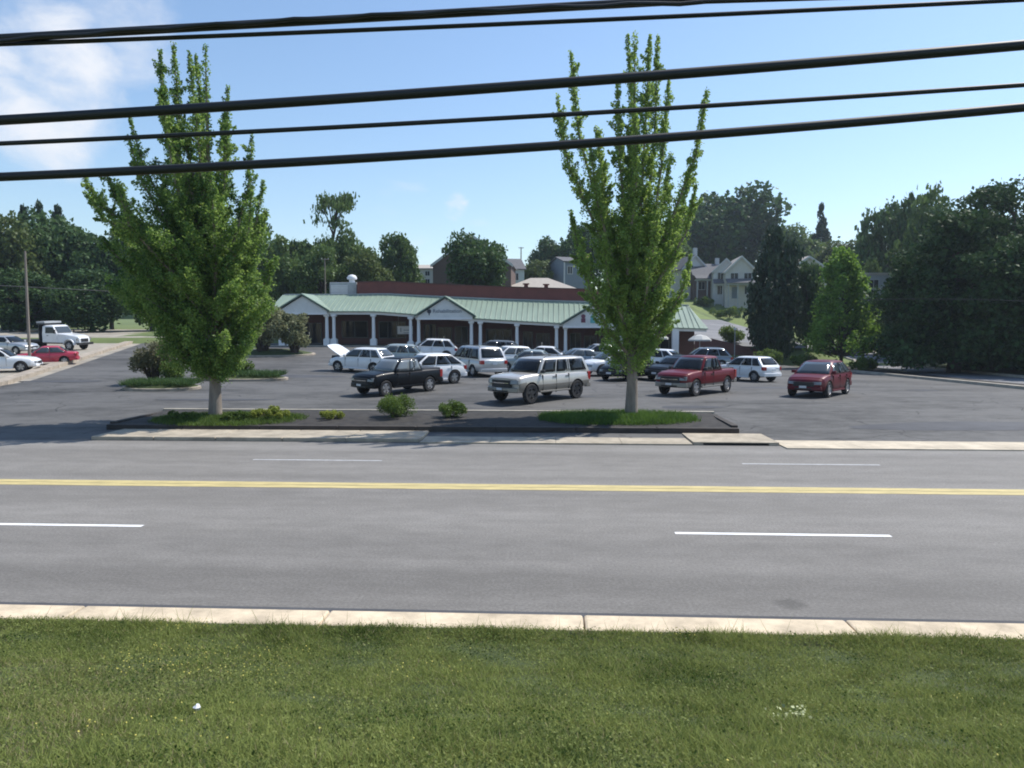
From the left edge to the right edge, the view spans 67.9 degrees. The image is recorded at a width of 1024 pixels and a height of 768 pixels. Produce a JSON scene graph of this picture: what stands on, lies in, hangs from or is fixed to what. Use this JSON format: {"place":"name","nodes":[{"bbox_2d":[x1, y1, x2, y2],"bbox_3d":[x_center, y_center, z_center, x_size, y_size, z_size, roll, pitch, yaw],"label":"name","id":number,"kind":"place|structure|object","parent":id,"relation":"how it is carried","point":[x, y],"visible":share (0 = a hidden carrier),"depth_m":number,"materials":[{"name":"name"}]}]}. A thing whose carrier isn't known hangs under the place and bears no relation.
{"place":"outdoors","nodes":[
{"label":"outdoors","id":0,"kind":"place"},
{"bbox_2d":[91,429,428,441],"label":"sidewalk","id":1,"kind":"structure","parent":0,"point":[276,435],"depth_m":24.61,"materials":[{"name":"concrete"}]},
{"bbox_2d":[0,298,903,692],"bbox_3d":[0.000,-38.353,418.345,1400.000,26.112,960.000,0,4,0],"label":"ground","id":2,"kind":"structure","parent":0,"point":[124,324],"depth_m":78.99,"materials":[{"name":"green plant"}]},
{"bbox_2d":[0,210,49,330],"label":"background tree","id":3,"kind":"object","parent":2,"relation":"on","point":[14,237],"visible":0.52,"depth_m":95.56,"materials":[{"name":"green plant"}]},
{"bbox_2d":[0,267,63,331],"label":"background tree","id":4,"kind":"object","parent":2,"relation":"on","point":[12,308],"visible":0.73,"depth_m":91.21,"materials":[{"name":"green plant"}]},
{"bbox_2d":[11,205,91,324],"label":"background tree","id":5,"kind":"object","parent":2,"relation":"on","point":[55,245],"visible":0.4,"depth_m":100.44,"materials":[{"name":"green plant"}]},
{"bbox_2d":[0,329,159,383],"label":"neighbouring lot","id":6,"kind":"structure","parent":2,"relation":"on","point":[115,333],"depth_m":75.41,"materials":[{"name":"grey concrete"}]},
{"bbox_2d":[0,335,38,353],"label":"parked car","id":7,"kind":"object","parent":6,"relation":"on","point":[15,344],"visible":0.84,"depth_m":61.53,"materials":[{"name":"silver paint"}]},
{"bbox_2d":[0,348,42,371],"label":"parked car","id":8,"kind":"object","parent":6,"relation":"on","point":[12,360],"visible":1,"depth_m":46.19,"materials":[{"name":"white paint"}]},
{"bbox_2d":[17,345,79,361],"bbox_3d":[-31.862,-1.981,51.969,4.017,1.266,1.700,-3,7,-25],"label":"parked car","id":9,"kind":"object","parent":6,"relation":"on","point":[55,353],"visible":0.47,"depth_m":51.58,"materials":[{"name":"red paint"}]},
{"bbox_2d":[23,321,93,350],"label":"flatbed truck","id":10,"kind":"object","parent":6,"relation":"on","point":[51,332],"visible":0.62,"depth_m":66.44,"materials":[{"name":"white paint"}]},
{"bbox_2d":[0,341,132,385],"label":"boundary kerb","id":11,"kind":"structure","parent":6,"relation":"on","point":[10,379],"depth_m":48.45,"materials":[{"name":"beige concrete"}]},
{"bbox_2d":[41,268,134,331],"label":"background tree","id":12,"kind":"object","parent":2,"relation":"on","point":[88,309],"visible":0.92,"depth_m":89.09,"materials":[{"name":"green plant"}]},
{"bbox_2d":[65,229,136,328],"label":"background tree","id":13,"kind":"object","parent":2,"relation":"on","point":[94,257],"visible":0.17,"depth_m":100.41,"materials":[{"name":"green plant"}]},
{"bbox_2d":[261,233,319,307],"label":"background tree","id":14,"kind":"object","parent":2,"relation":"on","point":[293,249],"visible":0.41,"depth_m":99.16,"materials":[{"name":"green plant"}]},
{"bbox_2d":[282,242,349,293],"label":"background tree","id":15,"kind":"object","parent":2,"relation":"on","point":[307,279],"visible":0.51,"depth_m":93.44,"materials":[{"name":"green plant"}]},
{"bbox_2d":[303,190,359,269],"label":"background tree","id":16,"kind":"object","parent":2,"relation":"on","point":[340,203],"visible":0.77,"depth_m":102.39,"materials":[{"name":"green plant"}]},
{"bbox_2d":[0,0,691,40],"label":"overhead cable","id":17,"kind":"object","parent":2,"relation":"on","point":[300,23],"visible":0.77,"depth_m":4.41,"materials":[{"name":"black plastic"}]},
{"bbox_2d":[334,225,380,266],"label":"background tree","id":18,"kind":"object","parent":2,"relation":"on","point":[344,240],"visible":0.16,"depth_m":102.84,"materials":[{"name":"green plant"}]},
{"bbox_2d":[335,247,394,281],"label":"background tree","id":19,"kind":"object","parent":2,"relation":"on","point":[363,266],"visible":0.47,"depth_m":95.42,"materials":[{"name":"green plant"}]},
{"bbox_2d":[376,231,425,282],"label":"background tree","id":20,"kind":"object","parent":2,"relation":"on","point":[399,255],"visible":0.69,"depth_m":101.64,"materials":[{"name":"green plant"}]},
{"bbox_2d":[0,0,822,42],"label":"overhead cable","id":21,"kind":"object","parent":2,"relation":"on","point":[384,14],"visible":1,"depth_m":4.34,"materials":[{"name":"black plastic"}]},
{"bbox_2d":[106,424,738,433],"bbox_3d":[-3.260,1.715,26.000,21.715,0.560,0.240,0,4,3],"label":"timber edging","id":22,"kind":"object","parent":2,"relation":"on","point":[548,429],"visible":0.41,"depth_m":25.83,"materials":[{"name":"brown wood"}]},
{"bbox_2d":[430,235,516,285],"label":"brick house","id":23,"kind":"structure","parent":2,"relation":"on","point":[438,265],"depth_m":111.40,"materials":[{"name":"grey"}]},
{"bbox_2d":[441,227,508,285],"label":"background tree","id":24,"kind":"object","parent":2,"relation":"on","point":[479,261],"visible":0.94,"depth_m":92.95,"materials":[{"name":"green plant"}]},
{"bbox_2d":[271,281,707,354],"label":"shopping plaza","id":25,"kind":"structure","parent":2,"relation":"on","point":[373,313],"depth_m":75.16,"materials":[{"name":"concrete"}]},
{"bbox_2d":[330,282,356,293],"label":"rooftop unit","id":26,"kind":"object","parent":25,"relation":"on","point":[343,287],"visible":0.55,"depth_m":76.96,"materials":[{"name":"grey metal"}]},
{"bbox_2d":[342,321,367,337],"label":"window","id":27,"kind":"structure","parent":25,"relation":"in","point":[350,329],"depth_m":76.23,"materials":[{"name":"grey glass"}]},
{"bbox_2d":[379,321,405,337],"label":"window","id":28,"kind":"structure","parent":25,"relation":"in","point":[387,329],"depth_m":76.04,"materials":[{"name":"grey glass"}]},
{"bbox_2d":[0,604,1023,649],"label":"kerb","id":29,"kind":"structure","parent":2,"relation":"on","point":[242,616],"depth_m":8.84,"materials":[{"name":"concrete"}]},
{"bbox_2d":[0,39,1023,124],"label":"overhead cable","id":30,"kind":"object","parent":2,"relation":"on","point":[579,81],"visible":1,"depth_m":4.27,"materials":[{"name":"black plastic"}]},
{"bbox_2d":[0,82,1023,145],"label":"overhead cable","id":31,"kind":"object","parent":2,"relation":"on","point":[535,116],"visible":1,"depth_m":4.39,"materials":[{"name":"black plastic"}]},
{"bbox_2d":[0,0,1023,46],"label":"overhead cable","id":32,"kind":"object","parent":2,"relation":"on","point":[517,23],"visible":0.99,"depth_m":4.46,"materials":[{"name":"black plastic"}]},
{"bbox_2d":[0,343,1023,442],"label":"parking lot","id":33,"kind":"structure","parent":2,"relation":"on","point":[58,410],"depth_m":32.59,"materials":[{"name":"grey asphalt"}]},
{"bbox_2d":[122,383,200,390],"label":"lot island","id":34,"kind":"structure","parent":33,"relation":"on","point":[158,388],"depth_m":36.76,"materials":[{"name":"grey concrete"}]},
{"bbox_2d":[127,340,170,378],"bbox_3d":[-18.805,-1.150,39.940,2.464,2.405,2.417,0,4,0],"label":"shrub","id":35,"kind":"object","parent":34,"relation":"on","point":[147,362],"visible":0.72,"depth_m":39.28,"materials":[{"name":"green plant"}]},
{"bbox_2d":[195,375,287,381],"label":"lot island","id":36,"kind":"structure","parent":33,"relation":"on","point":[236,378],"depth_m":41.27,"materials":[{"name":"grey concrete"}]},
{"bbox_2d":[117,368,288,385],"bbox_3d":[-15.879,-0.422,39.761,6.914,0.593,6.984,0,4,0],"label":"island cover","id":37,"kind":"object","parent":36,"relation":"on","point":[165,381],"visible":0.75,"depth_m":37.56,"materials":[{"name":"green plant"}]},
{"bbox_2d":[246,348,315,356],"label":"lot island","id":38,"kind":"structure","parent":33,"relation":"on","point":[274,352],"depth_m":59.43,"materials":[{"name":"green stone"}]},
{"bbox_2d":[250,298,289,351],"bbox_3d":[-19.519,-4.556,59.805,3.897,4.866,4.340,-1,4,-9],"label":"shrub","id":39,"kind":"object","parent":38,"relation":"on","point":[264,341],"visible":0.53,"depth_m":59.36,"materials":[{"name":"green plant"}]},
{"bbox_2d":[276,312,311,352],"bbox_3d":[-17.145,-3.893,59.814,2.269,3.516,2.733,2,4,22],"label":"shrub","id":40,"kind":"object","parent":38,"relation":"on","point":[294,340],"visible":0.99,"depth_m":59.48,"materials":[{"name":"green plant"}]},
{"bbox_2d":[327,344,393,371],"bbox_3d":[-9.392,-1.601,47.589,4.296,1.650,2.000,3,6,20],"label":"parked car","id":41,"kind":"object","parent":33,"relation":"on","point":[366,358],"visible":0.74,"depth_m":46.86,"materials":[{"name":"white paint"}]},
{"bbox_2d":[351,356,442,395],"bbox_3d":[-5.457,-0.446,36.238,1.916,1.711,4.749,5,7,39],"label":"pickup truck","id":42,"kind":"object","parent":33,"relation":"on","point":[384,376],"visible":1,"depth_m":35.46,"materials":[{"name":"black paint"}]},
{"bbox_2d":[383,344,422,356],"bbox_3d":[-8.218,-2.017,52.458,4.296,1.540,2.000,1,6,-6],"label":"parked car","id":43,"kind":"object","parent":33,"relation":"on","point":[409,350],"visible":0.21,"depth_m":51.75,"materials":[{"name":"white paint"}]},
{"bbox_2d":[116,410,732,427],"bbox_3d":[-3.161,1.237,27.919,21.427,0.128,3.700,0,4,3],"label":"planting bed","id":44,"kind":"object","parent":33,"relation":"on","point":[474,418],"visible":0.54,"depth_m":26.97,"materials":[{"name":"brown soil"}]},
{"bbox_2d":[80,41,279,415],"bbox_3d":[-12.182,-5.363,27.583,7.181,13.760,4.992,0,4,0],"label":"street tree","id":45,"kind":"object","parent":44,"relation":"on","point":[203,277],"visible":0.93,"depth_m":26.84,"materials":[{"name":"green plant"}]},
{"bbox_2d":[148,410,308,425],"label":"bed turf","id":46,"kind":"structure","parent":44,"relation":"on","point":[201,418],"depth_m":26.82,"materials":[{"name":"green plant"}]},
{"bbox_2d":[249,405,290,418],"bbox_3d":[-8.769,1.048,27.503,1.513,0.532,1.319,0,4,0],"label":"plant","id":47,"kind":"object","parent":44,"relation":"on","point":[271,411],"visible":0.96,"depth_m":27.20,"materials":[{"name":"green plant"}]},
{"bbox_2d":[376,393,416,417],"bbox_3d":[-4.291,0.768,27.748,1.383,1.030,1.527,2,4,23],"label":"shrub","id":48,"kind":"object","parent":44,"relation":"on","point":[392,406],"visible":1,"depth_m":27.61,"materials":[{"name":"green plant"}]},
{"bbox_2d":[438,399,467,417],"bbox_3d":[-2.174,0.914,27.641,1.097,0.744,0.997,-2,4,-24],"label":"shrub","id":49,"kind":"object","parent":44,"relation":"on","point":[455,407],"visible":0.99,"depth_m":27.50,"materials":[{"name":"green plant"}]},
{"bbox_2d":[537,408,700,425],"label":"bed turf","id":50,"kind":"structure","parent":44,"relation":"on","point":[615,417],"depth_m":26.85,"materials":[{"name":"green plant"}]},
{"bbox_2d":[552,30,710,412],"bbox_3d":[4.200,-5.607,27.705,5.741,14.214,3.929,0,4,0],"label":"street tree","id":51,"kind":"object","parent":44,"relation":"on","point":[634,292],"visible":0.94,"depth_m":27.02,"materials":[{"name":"green plant"}]},
{"bbox_2d":[416,337,457,354],"bbox_3d":[-6.536,-2.876,60.923,4.452,1.668,1.947,2,6,-6],"label":"sport utility vehicle","id":52,"kind":"object","parent":33,"relation":"on","point":[437,345],"visible":0.4,"depth_m":60.20,"materials":[{"name":"white paint"}]},
{"bbox_2d":[163,408,713,413],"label":"bed kerb","id":53,"kind":"structure","parent":33,"relation":"on","point":[164,409],"depth_m":29.90,"materials":[{"name":"concrete"}]},
{"bbox_2d":[411,353,466,383],"bbox_3d":[-4.631,-0.830,40.617,4.526,1.640,2.020,-4,7,-38],"label":"crossover","id":54,"kind":"object","parent":33,"relation":"on","point":[453,368],"visible":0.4,"depth_m":40.48,"materials":[{"name":"white paint"}]},
{"bbox_2d":[451,344,507,376],"bbox_3d":[-2.333,-1.532,47.180,2.180,1.865,5.146,-2,6,-32],"label":"minivan","id":55,"kind":"object","parent":33,"relation":"on","point":[475,359],"visible":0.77,"depth_m":45.36,"materials":[{"name":"silver paint"}]},
{"bbox_2d":[488,354,590,402],"bbox_3d":[1.222,-0.296,33.349,2.134,1.936,5.069,4,6,44],"label":"sport utility vehicle","id":56,"kind":"object","parent":33,"relation":"on","point":[528,377],"visible":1,"depth_m":32.54,"materials":[{"name":"beige paint"}]},
{"bbox_2d":[599,355,656,380],"bbox_3d":[6.964,-1.011,45.245,2.000,1.490,4.726,4,6,38],"label":"parked car","id":57,"kind":"object","parent":33,"relation":"on","point":[605,373],"visible":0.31,"depth_m":43.76,"materials":[{"name":"black paint"}]},
{"bbox_2d":[644,355,684,379],"bbox_3d":[9.841,-0.995,45.650,2.000,1.490,4.726,5,6,44],"label":"parked car","id":58,"kind":"object","parent":33,"relation":"on","point":[662,364],"visible":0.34,"depth_m":44.72,"materials":[{"name":"black paint"}]},
{"bbox_2d":[655,355,736,395],"bbox_3d":[8.847,-0.473,36.454,2.039,1.822,5.055,4,6,43],"label":"pickup truck","id":59,"kind":"object","parent":33,"relation":"on","point":[694,374],"visible":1,"depth_m":35.52,"materials":[{"name":"red paint"}]},
{"bbox_2d":[688,347,732,364],"bbox_3d":[15.183,-2.096,60.501,4.686,1.755,2.050,1,4,4],"label":"sport utility vehicle","id":60,"kind":"object","parent":33,"relation":"on","point":[723,355],"visible":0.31,"depth_m":59.64,"materials":[{"name":"blue paint"}]},
{"bbox_2d":[682,433,778,445],"bbox_3d":[6.915,1.864,24.295,2.591,0.300,2.050,0,4,3],"label":"storm drain","id":61,"kind":"object","parent":33,"relation":"on","point":[723,439],"visible":0.6,"depth_m":23.87,"materials":[{"name":"concrete"}]},
{"bbox_2d":[721,356,781,381],"bbox_3d":[14.176,-0.970,46.074,1.940,1.494,4.167,-2,5,-34],"label":"parked car","id":62,"kind":"object","parent":33,"relation":"on","point":[755,368],"visible":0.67,"depth_m":44.77,"materials":[{"name":"white paint"}]},
{"bbox_2d":[787,359,851,397],"bbox_3d":[14.438,-0.310,35.662,2.020,1.640,4.526,3,5,40],"label":"crossover","id":63,"kind":"object","parent":33,"relation":"on","point":[827,378],"visible":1,"depth_m":34.70,"materials":[{"name":"red paint"}]},
{"bbox_2d":[850,370,1023,389],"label":"lot kerb","id":64,"kind":"structure","parent":33,"relation":"on","point":[952,380],"depth_m":46.79,"materials":[{"name":"concrete"}]},
{"bbox_2d":[524,257,553,279],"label":"background tree","id":65,"kind":"object","parent":2,"relation":"on","point":[542,269],"visible":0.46,"depth_m":131.40,"materials":[{"name":"green plant"}]},
{"bbox_2d":[525,235,560,265],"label":"background tree","id":66,"kind":"object","parent":2,"relation":"on","point":[548,248],"visible":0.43,"depth_m":146.15,"materials":[{"name":"green plant"}]},
{"bbox_2d":[512,278,573,287],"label":"beige house","id":67,"kind":"structure","parent":2,"relation":"on","point":[536,282],"depth_m":113.03,"materials":[{"name":"paint"}]},
{"bbox_2d":[548,257,585,288],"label":"blue grey house","id":68,"kind":"structure","parent":2,"relation":"on","point":[564,270],"depth_m":129.18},
{"bbox_2d":[558,222,602,281],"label":"background tree","id":69,"kind":"object","parent":2,"relation":"on","point":[567,249],"visible":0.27,"depth_m":142.11,"materials":[{"name":"green plant"}]},
{"bbox_2d":[667,248,706,298],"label":"hill house","id":70,"kind":"structure","parent":2,"relation":"on","point":[696,260],"depth_m":151.62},
{"bbox_2d":[671,204,723,262],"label":"background tree","id":71,"kind":"object","parent":2,"relation":"on","point":[692,244],"visible":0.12,"depth_m":180.67,"materials":[{"name":"green plant"}]},
{"bbox_2d":[682,180,795,275],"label":"background tree","id":72,"kind":"object","parent":2,"relation":"on","point":[743,223],"visible":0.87,"depth_m":177.51,"materials":[{"name":"green plant"}]},
{"bbox_2d":[694,338,787,356],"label":"retaining wall","id":73,"kind":"structure","parent":2,"relation":"on","point":[739,349],"depth_m":78.32,"materials":[{"name":"brick"}]},
{"bbox_2d":[741,223,804,359],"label":"columnar evergreen","id":74,"kind":"object","parent":2,"relation":"on","point":[774,292],"visible":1,"depth_m":75.48,"materials":[{"name":"green plant"}]},
{"bbox_2d":[751,222,833,260],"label":"background tree","id":75,"kind":"object","parent":2,"relation":"on","point":[812,248],"visible":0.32,"depth_m":173.01,"materials":[{"name":"green plant"}]},
{"bbox_2d":[790,260,827,348],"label":"narrow tree","id":76,"kind":"object","parent":2,"relation":"on","point":[808,276],"visible":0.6,"depth_m":78.55,"materials":[{"name":"green plant"}]},
{"bbox_2d":[810,202,831,244],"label":"background tree","id":77,"kind":"object","parent":2,"relation":"on","point":[822,233],"visible":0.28,"depth_m":181.03,"materials":[{"name":"green plant"}]},
{"bbox_2d":[814,236,856,264],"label":"background tree","id":78,"kind":"object","parent":2,"relation":"on","point":[821,256],"visible":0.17,"depth_m":147.48,"materials":[{"name":"green plant"}]},
{"bbox_2d":[854,191,919,292],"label":"background tree","id":79,"kind":"object","parent":2,"relation":"on","point":[876,242],"visible":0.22,"depth_m":109.77,"materials":[{"name":"green plant"}]},
{"bbox_2d":[884,180,958,290],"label":"background tree","id":80,"kind":"object","parent":2,"relation":"on","point":[912,233],"visible":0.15,"depth_m":91.67,"materials":[{"name":"green plant"}]},
{"bbox_2d":[0,102,1023,180],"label":"overhead cable","id":81,"kind":"object","parent":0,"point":[542,146],"visible":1,"depth_m":4.40,"materials":[{"name":"black plastic"}]},
{"bbox_2d":[0,440,1023,636],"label":"road","id":82,"kind":"structure","parent":0,"point":[949,556],"depth_m":13.37,"materials":[{"name":"grey asphalt"}]},
{"bbox_2d":[0,479,1023,494],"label":"line marking","id":83,"kind":"object","parent":82,"relation":"on","point":[533,487],"visible":1,"depth_m":17.01,"materials":[{"name":"yellow paint"}]},
{"bbox_2d":[0,602,1023,623],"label":"gutter","id":84,"kind":"object","parent":82,"relation":"on","point":[542,613],"depth_m":9.44,"materials":[{"name":"concrete"}]},
{"bbox_2d":[675,532,891,536],"bbox_3d":[4.654,2.590,13.093,3.660,0.001,0.130,0,4,3],"label":"lane marking","id":85,"kind":"object","parent":82,"relation":"on","point":[783,534],"visible":1,"depth_m":13.08,"materials":[{"name":"white paint"}]},
{"bbox_2d":[0,612,1023,767],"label":"verge","id":86,"kind":"structure","parent":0,"point":[646,651],"depth_m":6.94,"materials":[{"name":"green plant"}]},
{"bbox_2d":[12,605,1013,650],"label":"tall grass","id":87,"kind":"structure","parent":86,"relation":"on","point":[281,623],"depth_m":8.40,"materials":[{"name":"green plant"}]},
{"bbox_2d":[34,618,1020,760],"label":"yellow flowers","id":88,"kind":"object","parent":86,"relation":"on","point":[84,726],"visible":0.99,"depth_m":6.98,"materials":[{"name":"yellow plant"}]},
{"bbox_2d":[0,0,1023,297],"label":"sky","id":89,"kind":"structure","parent":0,"point":[513,200],"materials":[{"name":"blue"}]},
{"bbox_2d":[420,436,692,445],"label":"sidewalk ramp","id":90,"kind":"structure","parent":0,"point":[547,440],"depth_m":24.04,"materials":[{"name":"concrete"}]},
{"bbox_2d":[664,299,848,346],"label":"hill lawn","id":91,"kind":"structure","parent":0,"point":[739,320],"depth_m":133.74,"materials":[{"name":"green plant"}]},
{"bbox_2d":[690,258,718,300],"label":"hill house","id":92,"kind":"structure","parent":91,"relation":"on","point":[701,280],"depth_m":148.15,"materials":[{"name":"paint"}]},
{"bbox_2d":[709,258,731,305],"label":"hill house","id":93,"kind":"structure","parent":91,"relation":"on","point":[717,282],"depth_m":142.10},
{"bbox_2d":[721,256,754,307],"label":"hill house","id":94,"kind":"structure","parent":91,"relation":"on","point":[737,274],"depth_m":139.03,"materials":[{"name":"paint"}]},
{"bbox_2d":[694,319,832,354],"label":"hill drive","id":95,"kind":"structure","parent":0,"point":[714,327],"depth_m":91.64,"materials":[{"name":"asphalt"}]},
{"bbox_2d":[718,324,745,342],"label":"shrub","id":96,"kind":"object","parent":95,"relation":"on","point":[727,333],"visible":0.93,"depth_m":79.66,"materials":[{"name":"green plant"}]},
{"bbox_2d":[775,440,1023,450],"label":"driveway apron","id":97,"kind":"object","parent":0,"point":[908,445],"visible":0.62,"depth_m":23.05,"materials":[{"name":"concrete"}]},
{"bbox_2d":[792,365,1023,385],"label":"island strip","id":98,"kind":"object","parent":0,"point":[897,372],"visible":0.3,"depth_m":54.51,"materials":[{"name":"grey concrete"}]},
{"bbox_2d":[802,246,885,361],"bbox_3d":[28.940,-6.563,65.664,7.170,10.845,8.155,0,4,0],"label":"lime green tree","id":99,"kind":"object","parent":98,"relation":"on","point":[843,277],"visible":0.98,"depth_m":64.65,"materials":[{"name":"green plant"}]},
{"bbox_2d":[846,350,1023,383],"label":"side street","id":100,"kind":"structure","parent":0,"point":[974,376],"depth_m":57.28,"materials":[{"name":"grey asphalt"}]},
{"bbox_2d":[886,355,1023,374],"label":"street bank","id":101,"kind":"structure","parent":0,"point":[1010,371],"depth_m":60.42,"materials":[{"name":"soil"}]},
{"bbox_2d":[855,207,1023,372],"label":"shade tree","id":102,"kind":"object","parent":101,"relation":"on","point":[930,330],"visible":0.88,"depth_m":57.84,"materials":[{"name":"green plant"}]},
{"bbox_2d":[888,196,1010,298],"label":"shade tree","id":103,"kind":"object","parent":101,"relation":"on","point":[952,203],"visible":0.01,"depth_m":82.11,"materials":[{"name":"green plant"}]},
{"bbox_2d":[915,174,1023,366],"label":"shade tree","id":104,"kind":"object","parent":101,"relation":"on","point":[1000,198],"visible":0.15,"depth_m":64.47,"materials":[{"name":"green plant"}]},
{"bbox_2d":[958,231,1023,370],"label":"shade tree","id":105,"kind":"object","parent":101,"relation":"on","point":[1014,258],"visible":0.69,"depth_m":54.10,"materials":[{"name":"green plant"}]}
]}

